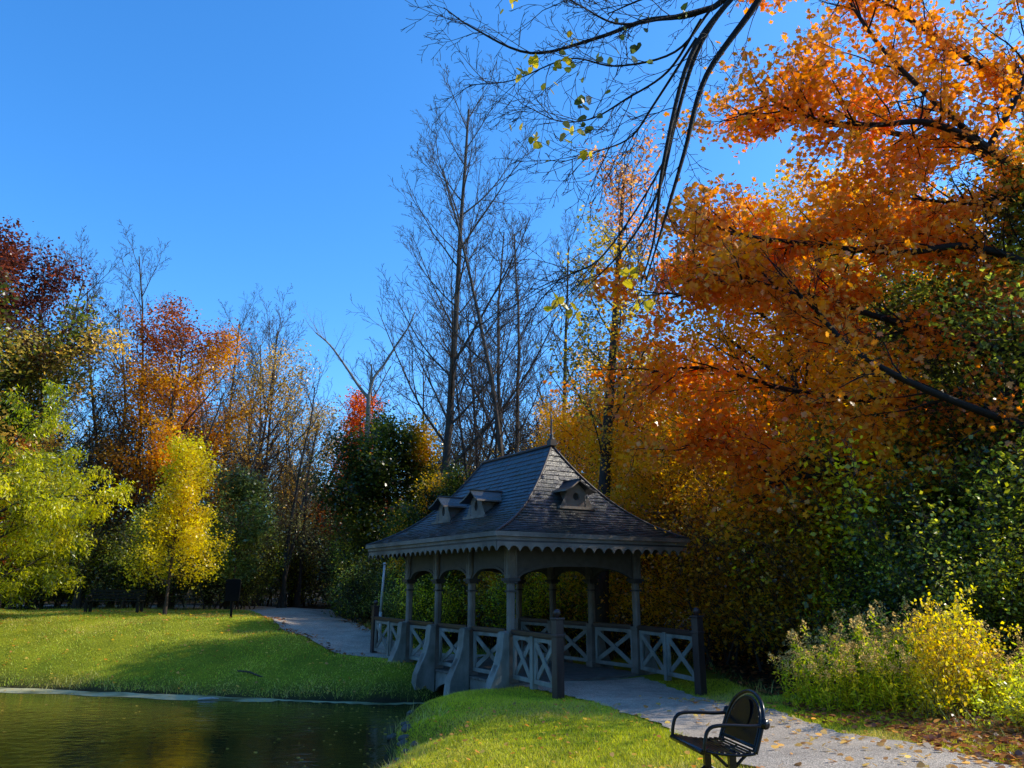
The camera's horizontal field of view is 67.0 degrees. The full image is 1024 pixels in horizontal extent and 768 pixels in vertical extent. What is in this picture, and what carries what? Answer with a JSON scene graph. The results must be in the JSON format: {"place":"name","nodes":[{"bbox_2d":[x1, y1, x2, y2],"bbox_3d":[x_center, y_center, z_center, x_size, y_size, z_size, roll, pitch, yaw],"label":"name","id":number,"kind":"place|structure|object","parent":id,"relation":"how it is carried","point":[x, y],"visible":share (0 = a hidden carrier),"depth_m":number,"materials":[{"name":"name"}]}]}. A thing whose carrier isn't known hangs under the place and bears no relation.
{"place":"outdoors","nodes":[
{"label":"outdoors","id":0,"kind":"place"},
{"bbox_2d":[0,693,422,767],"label":"pond water","id":1,"kind":"structure","parent":0,"point":[98,732],"depth_m":14.09,"materials":[{"name":"green liquid"}]},
{"bbox_2d":[0,687,281,701],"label":"algae scum","id":2,"kind":"object","parent":1,"relation":"on","point":[112,694],"visible":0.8,"depth_m":18.78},
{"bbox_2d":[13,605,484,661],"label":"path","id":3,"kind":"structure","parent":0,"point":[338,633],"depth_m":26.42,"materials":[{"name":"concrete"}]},
{"bbox_2d":[0,582,1023,767],"bbox_3d":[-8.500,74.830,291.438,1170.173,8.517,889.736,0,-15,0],"label":"ground","id":4,"kind":"structure","parent":0,"point":[681,668],"depth_m":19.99,"materials":[{"name":"green plant"}]},
{"bbox_2d":[0,225,136,607],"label":"bare tree","id":5,"kind":"object","parent":4,"relation":"on","point":[41,393],"visible":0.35,"depth_m":39.89,"materials":[{"name":"brown plant"}]},
{"bbox_2d":[0,379,142,611],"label":"willow tree","id":6,"kind":"object","parent":4,"relation":"on","point":[33,515],"visible":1,"depth_m":26.27,"materials":[{"name":"green plant"}]},
{"bbox_2d":[0,215,142,521],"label":"maple tree","id":7,"kind":"object","parent":4,"relation":"on","point":[20,366],"visible":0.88,"depth_m":35.85,"materials":[{"name":"red plant"}]},
{"bbox_2d":[23,510,142,608],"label":"shrub","id":8,"kind":"object","parent":4,"relation":"on","point":[96,557],"visible":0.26,"depth_m":35.54,"materials":[{"name":"green plant"}]},
{"bbox_2d":[42,514,147,608],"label":"shrub","id":9,"kind":"object","parent":4,"relation":"on","point":[91,578],"visible":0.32,"depth_m":35.30,"materials":[{"name":"green plant"}]},
{"bbox_2d":[43,407,164,606],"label":"woodland tree","id":10,"kind":"object","parent":4,"relation":"on","point":[95,488],"visible":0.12,"depth_m":39.92,"materials":[{"name":"brown plant"}]},
{"bbox_2d":[57,368,163,608],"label":"bare tree","id":11,"kind":"object","parent":4,"relation":"on","point":[76,603],"visible":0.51,"depth_m":37.19,"materials":[{"name":"brown plant"}]},
{"bbox_2d":[83,589,146,612],"bbox_3d":[-14.953,8.162,29.157,2.100,0.877,0.604,1,-15,-2],"label":"park bench","id":12,"kind":"object","parent":4,"relation":"on","point":[137,596],"visible":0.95,"depth_m":29.36,"materials":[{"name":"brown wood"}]},
{"bbox_2d":[50,219,188,606],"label":"bare tree","id":13,"kind":"object","parent":4,"relation":"on","point":[140,284],"visible":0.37,"depth_m":41.07,"materials":[{"name":"grey plant"}]},
{"bbox_2d":[78,525,163,608],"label":"shrub","id":14,"kind":"object","parent":4,"relation":"on","point":[121,579],"visible":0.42,"depth_m":34.86,"materials":[{"name":"green plant"}]},
{"bbox_2d":[66,290,275,606],"bbox_3d":[-17.548,3.317,39.318,9.795,15.881,9.593,-13,-19,41],"label":"maple tree","id":15,"kind":"object","parent":4,"relation":"on","point":[209,354],"visible":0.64,"depth_m":38.40,"materials":[{"name":"brown plant"}]},
{"bbox_2d":[107,426,239,614],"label":"sapling tree","id":16,"kind":"object","parent":4,"relation":"on","point":[189,524],"visible":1,"depth_m":28.81,"materials":[{"name":"yellow plant"}]},
{"bbox_2d":[107,346,261,607],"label":"bare tree","id":17,"kind":"object","parent":4,"relation":"on","point":[144,492],"visible":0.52,"depth_m":39.00,"materials":[{"name":"brown plant"}]},
{"bbox_2d":[137,522,232,608],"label":"shrub","id":18,"kind":"object","parent":4,"relation":"on","point":[204,582],"visible":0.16,"depth_m":35.98,"materials":[{"name":"green plant"}]},
{"bbox_2d":[130,316,244,609],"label":"bare tree","id":19,"kind":"object","parent":4,"relation":"on","point":[170,604],"visible":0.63,"depth_m":37.35,"materials":[{"name":"brown plant"}]},
{"bbox_2d":[138,498,278,609],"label":"shrub","id":20,"kind":"object","parent":4,"relation":"on","point":[206,586],"visible":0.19,"depth_m":35.43,"materials":[{"name":"green plant"}]},
{"bbox_2d":[0,609,425,692],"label":"fallen leaves","id":21,"kind":"object","parent":4,"relation":"on","point":[183,639],"visible":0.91,"depth_m":23.99,"materials":[{"name":"orange plant"}]},
{"bbox_2d":[175,283,280,605],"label":"bare tree","id":22,"kind":"object","parent":4,"relation":"on","point":[243,319],"visible":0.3,"depth_m":46.09,"materials":[{"name":"brown plant"}]},
{"bbox_2d":[0,668,463,767],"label":"shore grass","id":23,"kind":"structure","parent":4,"relation":"on","point":[402,747],"depth_m":17.98,"materials":[{"name":"green plant"}]},
{"bbox_2d":[192,461,284,608],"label":"sapling tree","id":24,"kind":"object","parent":4,"relation":"on","point":[240,494],"visible":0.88,"depth_m":34.43,"materials":[{"name":"green plant"}]},
{"bbox_2d":[0,607,477,697],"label":"grass","id":25,"kind":"structure","parent":4,"relation":"on","point":[96,613],"depth_m":22.80,"materials":[{"name":"green plant"}]},
{"bbox_2d":[193,525,294,609],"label":"shrub","id":26,"kind":"object","parent":4,"relation":"on","point":[247,587],"visible":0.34,"depth_m":35.95,"materials":[{"name":"green plant"}]},
{"bbox_2d":[211,382,286,609],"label":"bare tree","id":27,"kind":"object","parent":4,"relation":"on","point":[254,471],"visible":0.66,"depth_m":38.28,"materials":[{"name":"brown plant"}]},
{"bbox_2d":[198,283,329,605],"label":"bare tree","id":28,"kind":"object","parent":4,"relation":"on","point":[270,419],"visible":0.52,"depth_m":42.99,"materials":[{"name":"brown plant"}]},
{"bbox_2d":[190,337,346,525],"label":"golden tree","id":29,"kind":"object","parent":4,"relation":"on","point":[260,384],"visible":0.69,"depth_m":40.49,"materials":[{"name":"brown plant"}]},
{"bbox_2d":[261,528,329,605],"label":"shrub","id":30,"kind":"object","parent":4,"relation":"on","point":[295,583],"visible":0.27,"depth_m":43.45,"materials":[{"name":"green plant"}]},
{"bbox_2d":[248,401,349,606],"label":"golden tree","id":31,"kind":"object","parent":4,"relation":"on","point":[298,601],"visible":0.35,"depth_m":44.07,"materials":[{"name":"brown plant"}]},
{"bbox_2d":[262,509,336,605],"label":"shrub","id":32,"kind":"object","parent":4,"relation":"on","point":[307,579],"visible":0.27,"depth_m":43.68,"materials":[{"name":"green plant"}]},
{"bbox_2d":[260,347,342,607],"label":"bare tree","id":33,"kind":"object","parent":4,"relation":"on","point":[281,603],"visible":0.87,"depth_m":38.93,"materials":[{"name":"brown plant"}]},
{"bbox_2d":[270,495,393,609],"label":"shrub","id":34,"kind":"object","parent":4,"relation":"on","point":[318,555],"visible":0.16,"depth_m":38.91,"materials":[{"name":"green plant"}]},
{"bbox_2d":[303,385,400,543],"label":"maple tree","id":35,"kind":"object","parent":4,"relation":"on","point":[353,422],"visible":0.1,"depth_m":44.13,"materials":[{"name":"brown plant"}]},
{"bbox_2d":[292,344,423,606],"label":"bare tree","id":36,"kind":"object","parent":4,"relation":"on","point":[294,599],"visible":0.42,"depth_m":47.74,"materials":[{"name":"brown plant"}]},
{"bbox_2d":[320,549,397,623],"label":"shrub","id":37,"kind":"object","parent":4,"relation":"on","point":[354,587],"visible":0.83,"depth_m":28.90,"materials":[{"name":"green plant"}]},
{"bbox_2d":[325,521,398,618],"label":"shrub","id":38,"kind":"object","parent":4,"relation":"on","point":[353,553],"visible":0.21,"depth_m":32.01,"materials":[{"name":"green plant"}]},
{"bbox_2d":[301,296,428,447],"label":"forked tree","id":39,"kind":"object","parent":4,"relation":"on","point":[368,397],"visible":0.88,"depth_m":39.47,"materials":[{"name":"brown plant"}]},
{"bbox_2d":[295,402,474,618],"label":"dense tree","id":40,"kind":"object","parent":4,"relation":"on","point":[365,484],"visible":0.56,"depth_m":33.35,"materials":[{"name":"green plant"}]},
{"bbox_2d":[373,577,424,635],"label":"shrub","id":41,"kind":"object","parent":4,"relation":"on","point":[394,610],"visible":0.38,"depth_m":24.77,"materials":[{"name":"green plant"}]},
{"bbox_2d":[370,322,489,506],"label":"bare tree","id":42,"kind":"object","parent":4,"relation":"on","point":[431,402],"visible":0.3,"depth_m":42.01,"materials":[{"name":"brown plant"}]},
{"bbox_2d":[382,563,492,648],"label":"shrub","id":43,"kind":"object","parent":4,"relation":"on","point":[424,608],"visible":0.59,"depth_m":24.33,"materials":[{"name":"green plant"}]},
{"bbox_2d":[376,454,501,639],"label":"dense tree","id":44,"kind":"object","parent":4,"relation":"on","point":[448,485],"visible":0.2,"depth_m":26.80,"materials":[{"name":"green plant"}]},
{"bbox_2d":[413,313,527,491],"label":"bare tree","id":45,"kind":"object","parent":4,"relation":"on","point":[465,463],"visible":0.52,"depth_m":34.79,"materials":[{"name":"brown plant"}]},
{"bbox_2d":[346,54,608,488],"bbox_3d":[-2.419,-3.607,35.575,10.080,28.034,11.213,13,-19,-40],"label":"bare tree","id":46,"kind":"object","parent":4,"relation":"on","point":[454,357],"visible":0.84,"depth_m":35.44,"materials":[{"name":"grey plant"}]},
{"bbox_2d":[395,127,569,471],"bbox_3d":[-1.036,-0.618,35.263,7.262,22.324,8.697,-9,-17,32],"label":"bare tree","id":47,"kind":"object","parent":4,"relation":"on","point":[497,415],"visible":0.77,"depth_m":35.06,"materials":[{"name":"grey plant"}]},
{"bbox_2d":[415,258,568,477],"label":"bare tree","id":48,"kind":"object","parent":4,"relation":"on","point":[480,417],"visible":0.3,"depth_m":38.93,"materials":[{"name":"brown plant"}]},
{"bbox_2d":[445,570,562,644],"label":"shrub","id":49,"kind":"object","parent":4,"relation":"on","point":[484,582],"visible":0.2,"depth_m":25.05,"materials":[{"name":"green plant"}]},
{"bbox_2d":[463,571,562,640],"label":"shrub","id":50,"kind":"object","parent":4,"relation":"on","point":[502,595],"visible":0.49,"depth_m":23.37,"materials":[{"name":"green plant"}]},
{"bbox_2d":[12,604,1022,740],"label":"undergrowth","id":51,"kind":"object","parent":4,"relation":"on","point":[713,671],"visible":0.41,"depth_m":15.29,"materials":[{"name":"green plant"}]},
{"bbox_2d":[366,413,706,698],"bbox_3d":[0.165,4.281,19.560,5.579,6.640,10.706,9,-17,-31],"label":"gazebo","id":52,"kind":"object","parent":4,"relation":"on","point":[550,512],"visible":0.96,"depth_m":17.59,"materials":[{"name":"grey paint"}]},
{"bbox_2d":[484,571,621,648],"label":"shrub","id":53,"kind":"object","parent":4,"relation":"on","point":[558,587],"visible":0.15,"depth_m":24.14,"materials":[{"name":"green plant"}]},
{"bbox_2d":[491,206,644,480],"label":"bare tree","id":54,"kind":"object","parent":4,"relation":"on","point":[566,295],"visible":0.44,"depth_m":40.26,"materials":[{"name":"brown plant"}]},
{"bbox_2d":[401,0,761,355],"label":"overhanging tree","id":55,"kind":"object","parent":4,"relation":"on","point":[696,45],"visible":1,"depth_m":7.11,"materials":[{"name":"black plant"}]},
{"bbox_2d":[528,571,658,646],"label":"shrub","id":56,"kind":"object","parent":4,"relation":"on","point":[570,613],"visible":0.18,"depth_m":23.74,"materials":[{"name":"green plant"}]},
{"bbox_2d":[492,385,710,621],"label":"golden tree","id":57,"kind":"object","parent":4,"relation":"on","point":[562,433],"visible":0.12,"depth_m":28.87,"materials":[{"name":"yellow plant"}]},
{"bbox_2d":[531,106,688,659],"bbox_3d":[3.211,-0.538,23.392,4.614,17.121,4.625,10,-17,-33],"label":"mixed tree","id":58,"kind":"object","parent":4,"relation":"on","point":[601,586],"visible":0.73,"depth_m":23.68,"materials":[{"name":"yellow plant"}]},
{"bbox_2d":[539,488,705,656],"bbox_3d":[3.408,5.613,22.927,5.022,5.099,5.575,11,-18,-36],"label":"shrub","id":59,"kind":"object","parent":4,"relation":"on","point":[624,612],"visible":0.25,"depth_m":22.32,"materials":[{"name":"green plant"}]},
{"bbox_2d":[576,405,762,657],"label":"golden tree","id":60,"kind":"object","parent":4,"relation":"on","point":[639,477],"visible":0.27,"depth_m":21.96,"materials":[{"name":"yellow plant"}]},
{"bbox_2d":[556,316,795,632],"bbox_3d":[6.671,3.366,29.331,10.316,11.712,11.200,0,-15,0],"label":"golden tree","id":61,"kind":"object","parent":4,"relation":"on","point":[687,405],"visible":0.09,"depth_m":27.93,"materials":[{"name":"orange plant"}]},
{"bbox_2d":[608,464,790,665],"bbox_3d":[5.409,4.608,20.091,6.082,5.562,5.478,-13,-19,40],"label":"shrub","id":62,"kind":"object","parent":4,"relation":"on","point":[677,581],"visible":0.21,"depth_m":19.49,"materials":[{"name":"green plant"}]},
{"bbox_2d":[387,700,1019,767],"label":"fallen leaves","id":63,"kind":"object","parent":4,"relation":"on","point":[686,752],"visible":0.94,"depth_m":9.93,"materials":[{"name":"orange plant"}]},
{"bbox_2d":[634,448,774,655],"bbox_3d":[6.601,4.650,22.337,7.096,6.489,6.392,7,-16,-25],"label":"shrub","id":64,"kind":"object","parent":4,"relation":"on","point":[741,651],"visible":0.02,"depth_m":21.51,"materials":[{"name":"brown plant"}]},
{"bbox_2d":[670,689,769,767],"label":"garden bench","id":65,"kind":"object","parent":4,"relation":"on","point":[743,723],"visible":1,"depth_m":6.58,"materials":[{"name":"black metal"}]},
{"bbox_2d":[642,433,874,676],"bbox_3d":[6.192,4.049,18.161,6.082,5.562,5.478,-11,-18,37],"label":"shrub","id":66,"kind":"object","parent":4,"relation":"on","point":[726,603],"visible":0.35,"depth_m":17.81,"materials":[{"name":"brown plant"}]},
{"bbox_2d":[667,358,873,641],"bbox_3d":[9.090,3.729,24.536,8.288,8.667,7.634,8,-16,-27],"label":"golden tree","id":67,"kind":"object","parent":4,"relation":"on","point":[759,404],"visible":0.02,"depth_m":24.55,"materials":[{"name":"orange plant"}]},
{"bbox_2d":[672,403,886,663],"bbox_3d":[7.211,3.809,19.465,6.391,6.489,7.096,2,-15,-9],"label":"shrub","id":68,"kind":"object","parent":4,"relation":"on","point":[823,444],"visible":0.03,"depth_m":18.83,"materials":[{"name":"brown plant"}]},
{"bbox_2d":[543,0,1023,571],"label":"maple tree","id":69,"kind":"object","parent":4,"relation":"on","point":[761,262],"visible":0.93,"depth_m":16.24,"materials":[{"name":"orange plant"}]},
{"bbox_2d":[660,163,915,504],"bbox_3d":[9.998,0.006,26.269,9.695,16.576,9.385,-4,-15,14],"label":"golden tree","id":70,"kind":"object","parent":4,"relation":"on","point":[793,370],"visible":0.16,"depth_m":26.11,"materials":[{"name":"orange plant"}]},
{"bbox_2d":[767,649,829,708],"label":"goldenrod clump","id":71,"kind":"object","parent":4,"relation":"on","point":[787,694],"visible":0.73,"depth_m":11.73,"materials":[{"name":"green plant"}]},
{"bbox_2d":[703,462,916,657],"bbox_3d":[7.670,4.098,17.536,7.286,5.428,5.000,4,-15,-15],"label":"shrub","id":72,"kind":"object","parent":4,"relation":"on","point":[748,568],"visible":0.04,"depth_m":16.80,"materials":[{"name":"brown plant"}]},
{"bbox_2d":[678,442,945,675],"bbox_3d":[6.793,3.834,16.460,5.575,5.099,5.022,-9,-17,32],"label":"shrub","id":73,"kind":"object","parent":4,"relation":"on","point":[805,578],"visible":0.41,"depth_m":16.03,"materials":[{"name":"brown plant"}]},
{"bbox_2d":[621,637,1017,704],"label":"fallen leaves","id":74,"kind":"object","parent":4,"relation":"on","point":[743,658],"visible":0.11,"depth_m":17.85,"materials":[{"name":"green plant"}]},
{"bbox_2d":[793,655,849,713],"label":"goldenrod clump","id":75,"kind":"object","parent":4,"relation":"on","point":[827,702],"visible":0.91,"depth_m":11.16,"materials":[{"name":"green plant"}]},
{"bbox_2d":[784,619,859,709],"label":"goldenrod clump","id":76,"kind":"object","parent":4,"relation":"on","point":[809,654],"visible":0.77,"depth_m":11.55,"materials":[{"name":"green plant"}]},
{"bbox_2d":[726,380,925,632],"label":"dense tree","id":77,"kind":"object","parent":4,"relation":"on","point":[815,422],"visible":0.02,"depth_m":19.96,"materials":[{"name":"orange plant"}]},
{"bbox_2d":[704,140,991,435],"bbox_3d":[12.037,-0.200,27.141,9.854,17.405,10.180,3,-15,-10],"label":"golden tree","id":78,"kind":"object","parent":4,"relation":"on","point":[820,191],"visible":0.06,"depth_m":26.84,"materials":[{"name":"orange plant"}]},
{"bbox_2d":[731,396,971,634],"bbox_3d":[8.201,3.614,17.281,8.636,6.434,5.925,8,-17,-29],"label":"shrub","id":79,"kind":"object","parent":4,"relation":"on","point":[847,481],"visible":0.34,"depth_m":15.32,"materials":[{"name":"green plant"}]},
{"bbox_2d":[818,641,892,713],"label":"goldenrod clump","id":80,"kind":"object","parent":4,"relation":"on","point":[850,673],"visible":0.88,"depth_m":10.97,"materials":[{"name":"green plant"}]},
{"bbox_2d":[818,602,898,699],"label":"goldenrod clump","id":81,"kind":"object","parent":4,"relation":"on","point":[852,640],"visible":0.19,"depth_m":12.33,"materials":[{"name":"green plant"}]},
{"bbox_2d":[818,610,908,703],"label":"goldenrod clump","id":82,"kind":"object","parent":4,"relation":"on","point":[894,637],"visible":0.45,"depth_m":11.64,"materials":[{"name":"green plant"}]},
{"bbox_2d":[785,536,961,679],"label":"shrub","id":83,"kind":"object","parent":4,"relation":"on","point":[837,599],"visible":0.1,"depth_m":14.63,"materials":[{"name":"green plant"}]},
{"bbox_2d":[848,644,915,713],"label":"goldenrod clump","id":84,"kind":"object","parent":4,"relation":"on","point":[893,698],"visible":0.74,"depth_m":10.79,"materials":[{"name":"green plant"}]},
{"bbox_2d":[846,604,935,709],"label":"goldenrod clump","id":85,"kind":"object","parent":4,"relation":"on","point":[863,642],"visible":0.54,"depth_m":11.20,"materials":[{"name":"green plant"}]},
{"bbox_2d":[758,691,1023,766],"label":"fallen leaves","id":86,"kind":"object","parent":4,"relation":"on","point":[952,733],"visible":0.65,"depth_m":8.69,"materials":[{"name":"brown plant"}]},
{"bbox_2d":[778,442,1023,688],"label":"shrub","id":87,"kind":"object","parent":4,"relation":"on","point":[894,524],"visible":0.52,"depth_m":13.90,"materials":[{"name":"green plant"}]},
{"bbox_2d":[855,595,952,699],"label":"goldenrod clump","id":88,"kind":"object","parent":4,"relation":"on","point":[888,626],"visible":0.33,"depth_m":11.99,"materials":[{"name":"green plant"}]},
{"bbox_2d":[824,120,1023,479],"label":"dense tree","id":89,"kind":"object","parent":4,"relation":"on","point":[1015,345],"visible":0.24,"depth_m":16.47,"materials":[{"name":"green plant"}]},
{"bbox_2d":[890,644,966,717],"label":"goldenrod clump","id":90,"kind":"object","parent":4,"relation":"on","point":[907,672],"visible":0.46,"depth_m":10.40,"materials":[{"name":"green plant"}]},
{"bbox_2d":[838,395,1023,672],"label":"shrub","id":91,"kind":"object","parent":4,"relation":"on","point":[935,495],"visible":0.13,"depth_m":15.11,"materials":[{"name":"green plant"}]},
{"bbox_2d":[845,511,1023,684],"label":"shrub","id":92,"kind":"object","parent":4,"relation":"on","point":[894,598],"visible":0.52,"depth_m":12.52,"materials":[{"name":"green plant"}]},
{"bbox_2d":[851,189,1023,494],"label":"dense tree","id":93,"kind":"object","parent":4,"relation":"on","point":[952,363],"visible":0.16,"depth_m":17.02,"materials":[{"name":"green plant"}]},
{"bbox_2d":[893,577,1003,719],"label":"yellow shrub","id":94,"kind":"object","parent":4,"relation":"on","point":[943,633],"visible":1,"depth_m":9.93,"materials":[{"name":"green plant"}]},
{"bbox_2d":[876,420,1023,675],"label":"shrub","id":95,"kind":"object","parent":4,"relation":"on","point":[986,482],"visible":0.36,"depth_m":14.08,"materials":[{"name":"green plant"}]},
{"bbox_2d":[891,496,1023,687],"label":"shrub","id":96,"kind":"object","parent":4,"relation":"on","point":[1016,581],"visible":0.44,"depth_m":12.40,"materials":[{"name":"green plant"}]},
{"bbox_2d":[923,604,1022,715],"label":"yellow shrub","id":97,"kind":"object","parent":4,"relation":"on","point":[985,691],"visible":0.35,"depth_m":10.21,"materials":[{"name":"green plant"}]},
{"bbox_2d":[924,435,1023,636],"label":"shrub","id":98,"kind":"object","parent":4,"relation":"on","point":[1005,485],"visible":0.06,"depth_m":13.96,"materials":[{"name":"green plant"}]},
{"bbox_2d":[954,621,1023,713],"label":"goldenrod clump","id":99,"kind":"object","parent":4,"relation":"on","point":[1021,652],"visible":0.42,"depth_m":10.29,"materials":[{"name":"yellow plant"}]},
{"bbox_2d":[960,670,1023,729],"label":"shrub","id":100,"kind":"object","parent":4,"relation":"on","point":[1016,708],"visible":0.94,"depth_m":8.69,"materials":[{"name":"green plant"}]},
{"bbox_2d":[964,652,1023,719],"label":"goldenrod clump","id":101,"kind":"object","parent":4,"relation":"on","point":[990,681],"visible":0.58,"depth_m":9.84,"materials":[{"name":"yellow plant"}]},
{"bbox_2d":[0,0,1023,514],"label":"sky","id":102,"kind":"structure","parent":0,"point":[261,141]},
{"bbox_2d":[522,677,1023,767],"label":"path","id":103,"kind":"structure","parent":0,"point":[625,693],"depth_m":9.30,"materials":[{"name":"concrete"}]},
{"bbox_2d":[618,695,1023,767],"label":"fallen leaves","id":104,"kind":"object","parent":103,"relation":"on","point":[920,764],"visible":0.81,"depth_m":7.82,"materials":[{"name":"orange plant"}]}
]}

